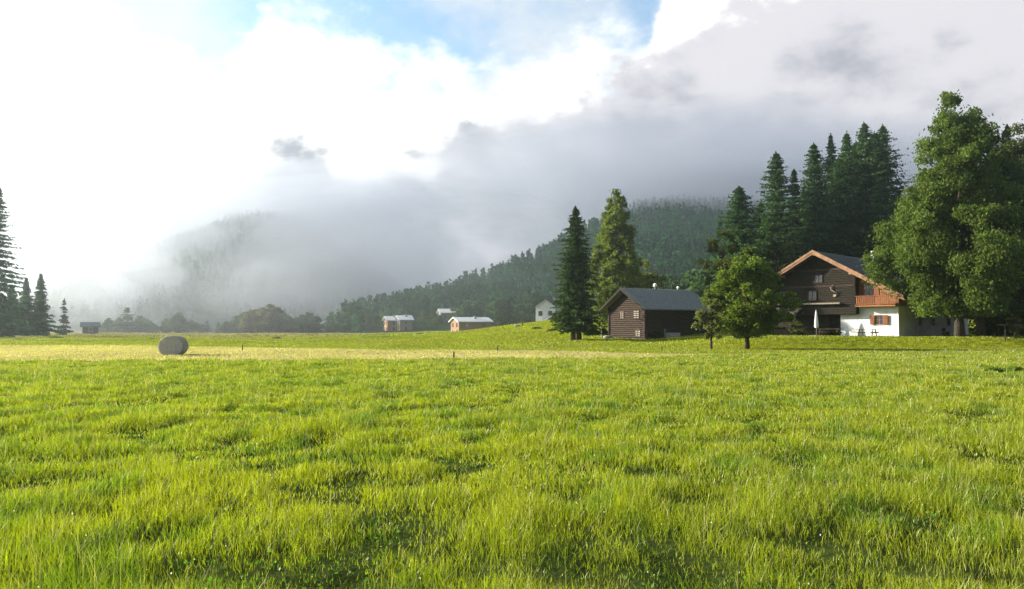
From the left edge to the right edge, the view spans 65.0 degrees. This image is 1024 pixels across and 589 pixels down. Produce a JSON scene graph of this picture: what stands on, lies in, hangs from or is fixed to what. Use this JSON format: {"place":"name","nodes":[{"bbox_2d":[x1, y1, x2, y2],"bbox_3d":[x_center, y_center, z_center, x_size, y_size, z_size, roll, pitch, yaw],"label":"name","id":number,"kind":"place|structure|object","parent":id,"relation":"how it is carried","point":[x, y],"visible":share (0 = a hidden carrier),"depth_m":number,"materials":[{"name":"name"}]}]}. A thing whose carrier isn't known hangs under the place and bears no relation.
{"place":"outdoors","nodes":[
{"label":"outdoors","id":0,"kind":"place"},
{"bbox_2d":[49,221,403,330],"bbox_3d":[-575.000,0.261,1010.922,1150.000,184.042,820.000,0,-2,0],"label":"misty mountain","id":1,"kind":"structure","parent":0,"point":[382,278],"depth_m":811.06,"materials":[{"name":"grey"}]},
{"bbox_2d":[18,208,392,322],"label":"mountain forest","id":2,"kind":"object","parent":1,"relation":"on","point":[363,280],"visible":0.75,"depth_m":811.05,"materials":[{"name":"plant"}]},
{"bbox_2d":[0,319,1023,588],"bbox_3d":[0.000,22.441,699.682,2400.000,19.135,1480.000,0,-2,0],"label":"meadow ground","id":3,"kind":"structure","parent":0,"point":[560,575],"depth_m":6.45,"materials":[{"name":"green plant"}]},
{"bbox_2d":[0,188,28,336],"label":"spruce tree","id":4,"kind":"object","parent":3,"relation":"on","point":[5,308],"visible":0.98,"depth_m":142.74,"materials":[{"name":"green plant"}]},
{"bbox_2d":[0,284,31,335],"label":"spruce tree","id":5,"kind":"object","parent":3,"relation":"on","point":[20,327],"visible":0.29,"depth_m":164.60,"materials":[{"name":"green plant"}]},
{"bbox_2d":[18,277,45,335],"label":"spruce tree","id":6,"kind":"object","parent":3,"relation":"on","point":[30,316],"visible":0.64,"depth_m":171.74,"materials":[{"name":"green plant"}]},
{"bbox_2d":[32,274,63,335],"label":"spruce tree","id":7,"kind":"object","parent":3,"relation":"on","point":[40,296],"visible":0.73,"depth_m":175.79,"materials":[{"name":"green plant"}]},
{"bbox_2d":[56,298,73,334],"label":"spruce tree","id":8,"kind":"object","parent":3,"relation":"on","point":[63,320],"visible":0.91,"depth_m":204.66,"materials":[{"name":"green plant"}]},
{"bbox_2d":[80,322,100,333],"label":"shed","id":9,"kind":"structure","parent":3,"relation":"on","point":[90,327],"depth_m":231.05,"materials":[{"name":"wood"}]},
{"bbox_2d":[100,318,117,332],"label":"broadleaf tree","id":10,"kind":"object","parent":3,"relation":"on","point":[107,324],"visible":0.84,"depth_m":283.90,"materials":[{"name":"green plant"}]},
{"bbox_2d":[113,317,125,332],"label":"broadleaf tree","id":11,"kind":"object","parent":3,"relation":"on","point":[118,319],"visible":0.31,"depth_m":288.71,"materials":[{"name":"green plant"}]},
{"bbox_2d":[105,307,145,332],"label":"spruce tree","id":12,"kind":"object","parent":3,"relation":"on","point":[127,324],"visible":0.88,"depth_m":280.78,"materials":[{"name":"green plant"}]},
{"bbox_2d":[129,315,151,332],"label":"broadleaf tree","id":13,"kind":"object","parent":3,"relation":"on","point":[139,321],"visible":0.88,"depth_m":286.97,"materials":[{"name":"green plant"}]},
{"bbox_2d":[146,323,159,332],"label":"broadleaf tree","id":14,"kind":"object","parent":3,"relation":"on","point":[154,328],"visible":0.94,"depth_m":295.05,"materials":[{"name":"green plant"}]},
{"bbox_2d":[160,318,171,332],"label":"broadleaf tree","id":15,"kind":"object","parent":3,"relation":"on","point":[163,326],"visible":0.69,"depth_m":288.23,"materials":[{"name":"green plant"}]},
{"bbox_2d":[158,335,188,354],"bbox_3d":[-21.011,3.124,49.908,1.608,1.260,1.329,0,-2,-7],"label":"hay bale","id":16,"kind":"object","parent":3,"relation":"on","point":[173,345],"visible":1,"depth_m":49.31,"materials":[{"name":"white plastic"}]},
{"bbox_2d":[166,312,191,332],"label":"broadleaf tree","id":17,"kind":"object","parent":3,"relation":"on","point":[178,323],"visible":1,"depth_m":284.65,"materials":[{"name":"green plant"}]},
{"bbox_2d":[187,320,199,332],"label":"broadleaf tree","id":18,"kind":"object","parent":3,"relation":"on","point":[193,327],"visible":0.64,"depth_m":291.40,"materials":[{"name":"green plant"}]},
{"bbox_2d":[197,324,204,332],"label":"broadleaf tree","id":19,"kind":"object","parent":3,"relation":"on","point":[200,327],"visible":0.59,"depth_m":304.39,"materials":[{"name":"green plant"}]},
{"bbox_2d":[199,320,212,332],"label":"spruce tree","id":20,"kind":"object","parent":3,"relation":"on","point":[207,329],"visible":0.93,"depth_m":299.36,"materials":[{"name":"green plant"}]},
{"bbox_2d":[214,322,220,332],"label":"spruce tree","id":21,"kind":"object","parent":3,"relation":"on","point":[217,329],"visible":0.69,"depth_m":303.31,"materials":[{"name":"green plant"}]},
{"bbox_2d":[218,321,235,332],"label":"broadleaf tree","id":22,"kind":"object","parent":3,"relation":"on","point":[225,328],"visible":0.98,"depth_m":294.66,"materials":[{"name":"green plant"}]},
{"bbox_2d":[230,315,243,332],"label":"broadleaf tree","id":23,"kind":"object","parent":3,"relation":"on","point":[235,320],"visible":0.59,"depth_m":298.38,"materials":[{"name":"green plant"}]},
{"bbox_2d":[236,309,261,332],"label":"broadleaf tree","id":24,"kind":"object","parent":3,"relation":"on","point":[246,319],"visible":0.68,"depth_m":290.01,"materials":[{"name":"green plant"}]},
{"bbox_2d":[249,304,286,332],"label":"broadleaf tree","id":25,"kind":"object","parent":3,"relation":"on","point":[271,315],"visible":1,"depth_m":287.50,"materials":[{"name":"green plant"}]},
{"bbox_2d":[278,316,298,332],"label":"broadleaf tree","id":26,"kind":"object","parent":3,"relation":"on","point":[290,324],"visible":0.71,"depth_m":294.65,"materials":[{"name":"green plant"}]},
{"bbox_2d":[297,312,322,332],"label":"broadleaf tree","id":27,"kind":"object","parent":3,"relation":"on","point":[312,325],"visible":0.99,"depth_m":302.99,"materials":[{"name":"green plant"}]},
{"bbox_2d":[320,321,327,330],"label":"house","id":28,"kind":"structure","parent":3,"relation":"on","point":[324,328],"depth_m":329.48,"materials":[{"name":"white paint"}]},
{"bbox_2d":[325,315,338,329],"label":"broadleaf tree","id":29,"kind":"object","parent":3,"relation":"on","point":[328,322],"visible":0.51,"depth_m":328.43,"materials":[{"name":"green plant"}]},
{"bbox_2d":[340,306,358,325],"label":"broadleaf tree","id":30,"kind":"object","parent":3,"relation":"on","point":[347,316],"visible":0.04,"depth_m":332.66,"materials":[{"name":"green plant"}]},
{"bbox_2d":[349,301,373,318],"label":"broadleaf tree","id":31,"kind":"object","parent":3,"relation":"on","point":[365,308],"visible":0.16,"depth_m":338.58,"materials":[{"name":"green plant"}]},
{"bbox_2d":[378,311,392,326],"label":"broadleaf tree","id":32,"kind":"object","parent":3,"relation":"on","point":[381,317],"visible":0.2,"depth_m":328.31,"materials":[{"name":"green plant"}]},
{"bbox_2d":[382,315,396,330],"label":"house","id":33,"kind":"structure","parent":3,"relation":"on","point":[389,323],"depth_m":287.55,"materials":[{"name":"wood"}]},
{"bbox_2d":[391,308,412,315],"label":"broadleaf tree","id":34,"kind":"object","parent":3,"relation":"on","point":[404,312],"visible":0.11,"depth_m":333.21,"materials":[{"name":"green plant"}]},
{"bbox_2d":[394,315,413,330],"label":"house","id":35,"kind":"structure","parent":3,"relation":"on","point":[403,322],"depth_m":283.89,"materials":[{"name":"wood"}]},
{"bbox_2d":[412,317,417,328],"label":"broadleaf tree","id":36,"kind":"object","parent":3,"relation":"on","point":[414,324],"visible":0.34,"depth_m":290.32,"materials":[{"name":"green plant"}]},
{"bbox_2d":[416,310,431,325],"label":"broadleaf tree","id":37,"kind":"object","parent":3,"relation":"on","point":[422,319],"visible":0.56,"depth_m":303.88,"materials":[{"name":"green plant"}]},
{"bbox_2d":[427,315,446,324],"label":"broadleaf tree","id":38,"kind":"object","parent":3,"relation":"on","point":[439,319],"visible":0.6,"depth_m":298.27,"materials":[{"name":"green plant"}]},
{"bbox_2d":[436,308,454,320],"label":"house","id":39,"kind":"structure","parent":3,"relation":"on","point":[445,314],"depth_m":322.37,"materials":[{"name":"metal"}]},
{"bbox_2d":[450,300,479,323],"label":"broadleaf tree","id":40,"kind":"object","parent":3,"relation":"on","point":[464,310],"visible":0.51,"depth_m":296.99,"materials":[{"name":"green plant"}]},
{"bbox_2d":[448,316,493,330],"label":"house","id":41,"kind":"structure","parent":3,"relation":"on","point":[465,323],"depth_m":234.21,"materials":[{"name":"white paint"}]},
{"bbox_2d":[471,297,487,316],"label":"broadleaf tree","id":42,"kind":"object","parent":3,"relation":"on","point":[479,307],"visible":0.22,"depth_m":302.71,"materials":[{"name":"green plant"}]},
{"bbox_2d":[483,297,515,326],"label":"broadleaf tree","id":43,"kind":"object","parent":3,"relation":"on","point":[504,312],"visible":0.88,"depth_m":268.68,"materials":[{"name":"green plant"}]},
{"bbox_2d":[0,320,1023,361],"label":"pasture grass","id":44,"kind":"structure","parent":3,"relation":"on","point":[134,348],"depth_m":70.39,"materials":[{"name":"green plant"}]},
{"bbox_2d":[513,297,535,323],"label":"broadleaf tree","id":45,"kind":"object","parent":3,"relation":"on","point":[522,311],"visible":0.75,"depth_m":263.48,"materials":[{"name":"green plant"}]},
{"bbox_2d":[533,297,562,320],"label":"house","id":46,"kind":"structure","parent":3,"relation":"on","point":[542,307],"depth_m":205.24,"materials":[{"name":"white paint"}]},
{"bbox_2d":[542,312,561,319],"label":"house","id":47,"kind":"structure","parent":3,"relation":"on","point":[547,318],"depth_m":199.16,"materials":[{"name":"white paint"}]},
{"bbox_2d":[546,205,608,339],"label":"spruce tree","id":48,"kind":"object","parent":3,"relation":"on","point":[575,302],"visible":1,"depth_m":90.37,"materials":[{"name":"green plant"}]},
{"bbox_2d":[583,326,607,335],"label":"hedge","id":49,"kind":"object","parent":3,"relation":"on","point":[605,331],"visible":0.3,"depth_m":103.46,"materials":[{"name":"green plant"}]},
{"bbox_2d":[586,188,653,323],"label":"tree","id":50,"kind":"object","parent":3,"relation":"on","point":[613,259],"visible":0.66,"depth_m":104.99,"materials":[{"name":"green plant"}]},
{"bbox_2d":[622,260,669,288],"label":"broadleaf tree","id":51,"kind":"object","parent":3,"relation":"on","point":[650,278],"visible":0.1,"depth_m":108.97,"materials":[{"name":"green plant"}]},
{"bbox_2d":[599,283,711,338],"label":"log barn","id":52,"kind":"structure","parent":3,"relation":"on","point":[636,313],"depth_m":94.67,"materials":[{"name":"brown wood"}]},
{"bbox_2d":[619,311,623,318],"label":"window","id":53,"kind":"structure","parent":52,"relation":"in","point":[621,313],"depth_m":95.52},
{"bbox_2d":[633,310,639,318],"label":"window","id":54,"kind":"structure","parent":52,"relation":"in","point":[633,310],"depth_m":93.21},
{"bbox_2d":[634,329,640,336],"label":"window","id":55,"kind":"structure","parent":52,"relation":"in","point":[637,331],"depth_m":92.94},
{"bbox_2d":[648,330,662,338],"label":"shrub","id":56,"kind":"object","parent":3,"relation":"on","point":[656,333],"visible":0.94,"depth_m":91.81,"materials":[{"name":"green plant"}]},
{"bbox_2d":[651,274,680,288],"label":"broadleaf tree","id":57,"kind":"object","parent":3,"relation":"on","point":[666,283],"visible":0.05,"depth_m":209.24,"materials":[{"name":"green plant"}]},
{"bbox_2d":[664,329,679,337],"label":"water trough","id":58,"kind":"object","parent":3,"relation":"on","point":[667,335],"visible":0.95,"depth_m":92.12,"materials":[{"name":"grey metal"}]},
{"bbox_2d":[662,268,698,289],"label":"broadleaf tree","id":59,"kind":"object","parent":3,"relation":"on","point":[682,285],"visible":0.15,"depth_m":204.00,"materials":[{"name":"green plant"}]},
{"bbox_2d":[685,254,716,296],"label":"broadleaf tree","id":60,"kind":"object","parent":3,"relation":"on","point":[697,279],"visible":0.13,"depth_m":186.03,"materials":[{"name":"green plant"}]},
{"bbox_2d":[691,292,725,348],"bbox_3d":[15.749,2.165,64.058,2.901,4.698,3.157,-1,-3,21],"label":"fruit tree","id":61,"kind":"object","parent":3,"relation":"on","point":[700,315],"visible":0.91,"depth_m":63.81,"materials":[{"name":"green plant"}]},
{"bbox_2d":[709,220,727,316],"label":"spruce tree","id":62,"kind":"object","parent":3,"relation":"on","point":[719,227],"visible":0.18,"depth_m":150.58,"materials":[{"name":"green plant"}]},
{"bbox_2d":[701,230,746,329],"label":"broadleaf tree","id":63,"kind":"object","parent":3,"relation":"on","point":[713,248],"visible":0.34,"depth_m":100.56,"materials":[{"name":"green plant"}]},
{"bbox_2d":[696,186,777,324],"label":"larch tree","id":64,"kind":"object","parent":3,"relation":"on","point":[738,225],"visible":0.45,"depth_m":111.79,"materials":[{"name":"green plant"}]},
{"bbox_2d":[699,246,805,348],"bbox_3d":[18.993,0.333,64.387,7.249,8.375,7.770,1,-3,-17],"label":"fruit tree","id":65,"kind":"object","parent":3,"relation":"on","point":[754,312],"visible":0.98,"depth_m":62.73,"materials":[{"name":"green plant"}]},
{"bbox_2d":[750,202,771,261],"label":"spruce tree","id":66,"kind":"object","parent":3,"relation":"on","point":[760,211],"visible":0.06,"depth_m":128.40,"materials":[{"name":"green plant"}]},
{"bbox_2d":[756,228,805,275],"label":"broadleaf tree","id":67,"kind":"object","parent":3,"relation":"on","point":[776,252],"visible":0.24,"depth_m":112.61,"materials":[{"name":"green plant"}]},
{"bbox_2d":[752,151,818,280],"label":"larch tree","id":68,"kind":"object","parent":3,"relation":"on","point":[777,219],"visible":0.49,"depth_m":117.94,"materials":[{"name":"green plant"}]},
{"bbox_2d":[774,169,804,269],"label":"spruce tree","id":69,"kind":"object","parent":3,"relation":"on","point":[794,181],"visible":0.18,"depth_m":123.45,"materials":[{"name":"green plant"}]},
{"bbox_2d":[788,318,805,334],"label":"shrub","id":70,"kind":"object","parent":3,"relation":"on","point":[799,325],"visible":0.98,"depth_m":80.20,"materials":[{"name":"green plant"}]},
{"bbox_2d":[786,185,809,239],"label":"spruce tree","id":71,"kind":"object","parent":3,"relation":"on","point":[803,203],"visible":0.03,"depth_m":130.30,"materials":[{"name":"green plant"}]},
{"bbox_2d":[814,310,818,335],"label":"parasol","id":72,"kind":"object","parent":3,"relation":"on","point":[816,324],"visible":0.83,"depth_m":81.62,"materials":[{"name":"white fabric"}]},
{"bbox_2d":[786,142,851,259],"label":"larch tree","id":73,"kind":"object","parent":3,"relation":"on","point":[811,221],"visible":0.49,"depth_m":118.87,"materials":[{"name":"green plant"}]},
{"bbox_2d":[817,133,841,232],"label":"spruce tree","id":74,"kind":"object","parent":3,"relation":"on","point":[831,151],"visible":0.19,"depth_m":124.81,"materials":[{"name":"green plant"}]},
{"bbox_2d":[818,329,841,335],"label":"picnic table","id":75,"kind":"object","parent":3,"relation":"on","point":[822,332],"visible":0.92,"depth_m":80.80,"materials":[{"name":"brown wood"}]},
{"bbox_2d":[816,157,869,255],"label":"larch tree","id":76,"kind":"object","parent":3,"relation":"on","point":[830,191],"visible":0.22,"depth_m":121.90,"materials":[{"name":"green plant"}]},
{"bbox_2d":[821,131,880,257],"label":"larch tree","id":77,"kind":"object","parent":3,"relation":"on","point":[846,147],"visible":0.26,"depth_m":121.11,"materials":[{"name":"green plant"}]},
{"bbox_2d":[743,250,967,335],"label":"chalet","id":78,"kind":"object","parent":3,"relation":"on","point":[851,308],"visible":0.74,"depth_m":81.84,"materials":[{"name":"brown paint"}]},
{"bbox_2d":[808,291,816,300],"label":"window","id":79,"kind":"structure","parent":78,"relation":"in","point":[812,295],"depth_m":83.25,"materials":[{"name":"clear glass"}]},
{"bbox_2d":[814,274,822,282],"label":"window","id":80,"kind":"structure","parent":78,"relation":"in","point":[817,278],"depth_m":82.82,"materials":[{"name":"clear glass"}]},
{"bbox_2d":[832,315,840,335],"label":"door","id":81,"kind":"structure","parent":78,"relation":"in","point":[836,319],"depth_m":83.07,"materials":[{"name":"grey wood"}]},
{"bbox_2d":[859,284,879,295],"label":"window","id":82,"kind":"structure","parent":78,"relation":"in","point":[868,291],"depth_m":80.17,"materials":[{"name":"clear glass"}]},
{"bbox_2d":[870,315,887,324],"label":"window","id":83,"kind":"structure","parent":78,"relation":"in","point":[879,319],"depth_m":79.18,"materials":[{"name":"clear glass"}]},
{"bbox_2d":[918,316,921,325],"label":"window","id":84,"kind":"structure","parent":78,"relation":"in","point":[920,318],"depth_m":82.14,"materials":[{"name":"black glass"}]},
{"bbox_2d":[812,121,903,257],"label":"larch tree","id":85,"kind":"object","parent":3,"relation":"on","point":[865,161],"visible":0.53,"depth_m":117.91,"materials":[{"name":"green plant"}]},
{"bbox_2d":[844,140,879,249],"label":"larch tree","id":86,"kind":"object","parent":3,"relation":"on","point":[855,144],"visible":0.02,"depth_m":124.50,"materials":[{"name":"green plant"}]},
{"bbox_2d":[856,130,902,253],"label":"larch tree","id":87,"kind":"object","parent":3,"relation":"on","point":[881,148],"visible":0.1,"depth_m":122.03,"materials":[{"name":"green plant"}]},
{"bbox_2d":[852,124,916,255],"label":"larch tree","id":88,"kind":"object","parent":3,"relation":"on","point":[881,131],"visible":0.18,"depth_m":122.82,"materials":[{"name":"green plant"}]},
{"bbox_2d":[856,89,1023,336],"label":"birch tree","id":89,"kind":"object","parent":3,"relation":"on","point":[986,272],"visible":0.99,"depth_m":70.97,"materials":[{"name":"green plant"}]},
{"bbox_2d":[941,328,949,335],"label":"bench","id":90,"kind":"object","parent":3,"relation":"on","point":[944,332],"visible":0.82,"depth_m":79.14,"materials":[{"name":"brown wood"}]},
{"bbox_2d":[925,104,1023,335],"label":"birch tree","id":91,"kind":"object","parent":3,"relation":"on","point":[1014,171],"visible":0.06,"depth_m":74.96,"materials":[{"name":"green plant"}]},
{"bbox_2d":[968,123,1017,334],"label":"spruce tree","id":92,"kind":"object","parent":3,"relation":"on","point":[1007,136],"visible":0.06,"depth_m":96.88,"materials":[{"name":"green plant"}]},
{"bbox_2d":[984,364,1004,372],"bbox_3d":[17.338,2.685,28.909,0.728,0.366,0.646,1,-3,-28],"label":"rush tuft","id":93,"kind":"object","parent":3,"relation":"on","point":[995,368],"visible":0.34,"depth_m":28.83,"materials":[{"name":"green plant"}]},
{"bbox_2d":[970,119,1023,335],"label":"broadleaf tree","id":94,"kind":"object","parent":3,"relation":"on","point":[1017,149],"visible":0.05,"depth_m":84.37,"materials":[{"name":"green plant"}]},
{"bbox_2d":[971,314,1023,335],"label":"shrub","id":95,"kind":"object","parent":3,"relation":"on","point":[991,330],"visible":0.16,"depth_m":79.38,"materials":[{"name":"green plant"}]},
{"bbox_2d":[999,324,1005,340],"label":"wooden post","id":96,"kind":"object","parent":3,"relation":"on","point":[1004,332],"visible":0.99,"depth_m":69.41,"materials":[{"name":"grey wood"}]},
{"bbox_2d":[990,280,1023,335],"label":"shrub","id":97,"kind":"object","parent":3,"relation":"on","point":[997,321],"visible":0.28,"depth_m":78.36,"materials":[{"name":"green plant"}]},
{"bbox_2d":[1002,364,1023,371],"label":"rush tuft","id":98,"kind":"object","parent":3,"relation":"on","point":[1016,368],"visible":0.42,"depth_m":29.30,"materials":[{"name":"green plant"}]},
{"bbox_2d":[0,0,1023,298],"label":"sky","id":99,"kind":"structure","parent":0,"point":[433,141],"materials":[{"name":"white"}]},
{"bbox_2d":[297,205,975,332],"bbox_3d":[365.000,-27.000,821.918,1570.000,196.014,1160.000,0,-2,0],"label":"forested hill","id":100,"kind":"structure","parent":0,"point":[443,327],"depth_m":307.39,"materials":[{"name":"green plant"}]},
{"bbox_2d":[326,193,826,331],"bbox_3d":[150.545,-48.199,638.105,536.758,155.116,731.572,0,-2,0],"label":"hill forest","id":101,"kind":"object","parent":100,"relation":"on","point":[417,300],"visible":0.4,"depth_m":462.38,"materials":[{"name":"green plant"}]},
{"bbox_2d":[857,329,878,335],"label":"picnic table","id":102,"kind":"object","parent":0,"point":[862,332],"visible":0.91,"depth_m":78.35,"materials":[{"name":"brown wood"}]}
]}

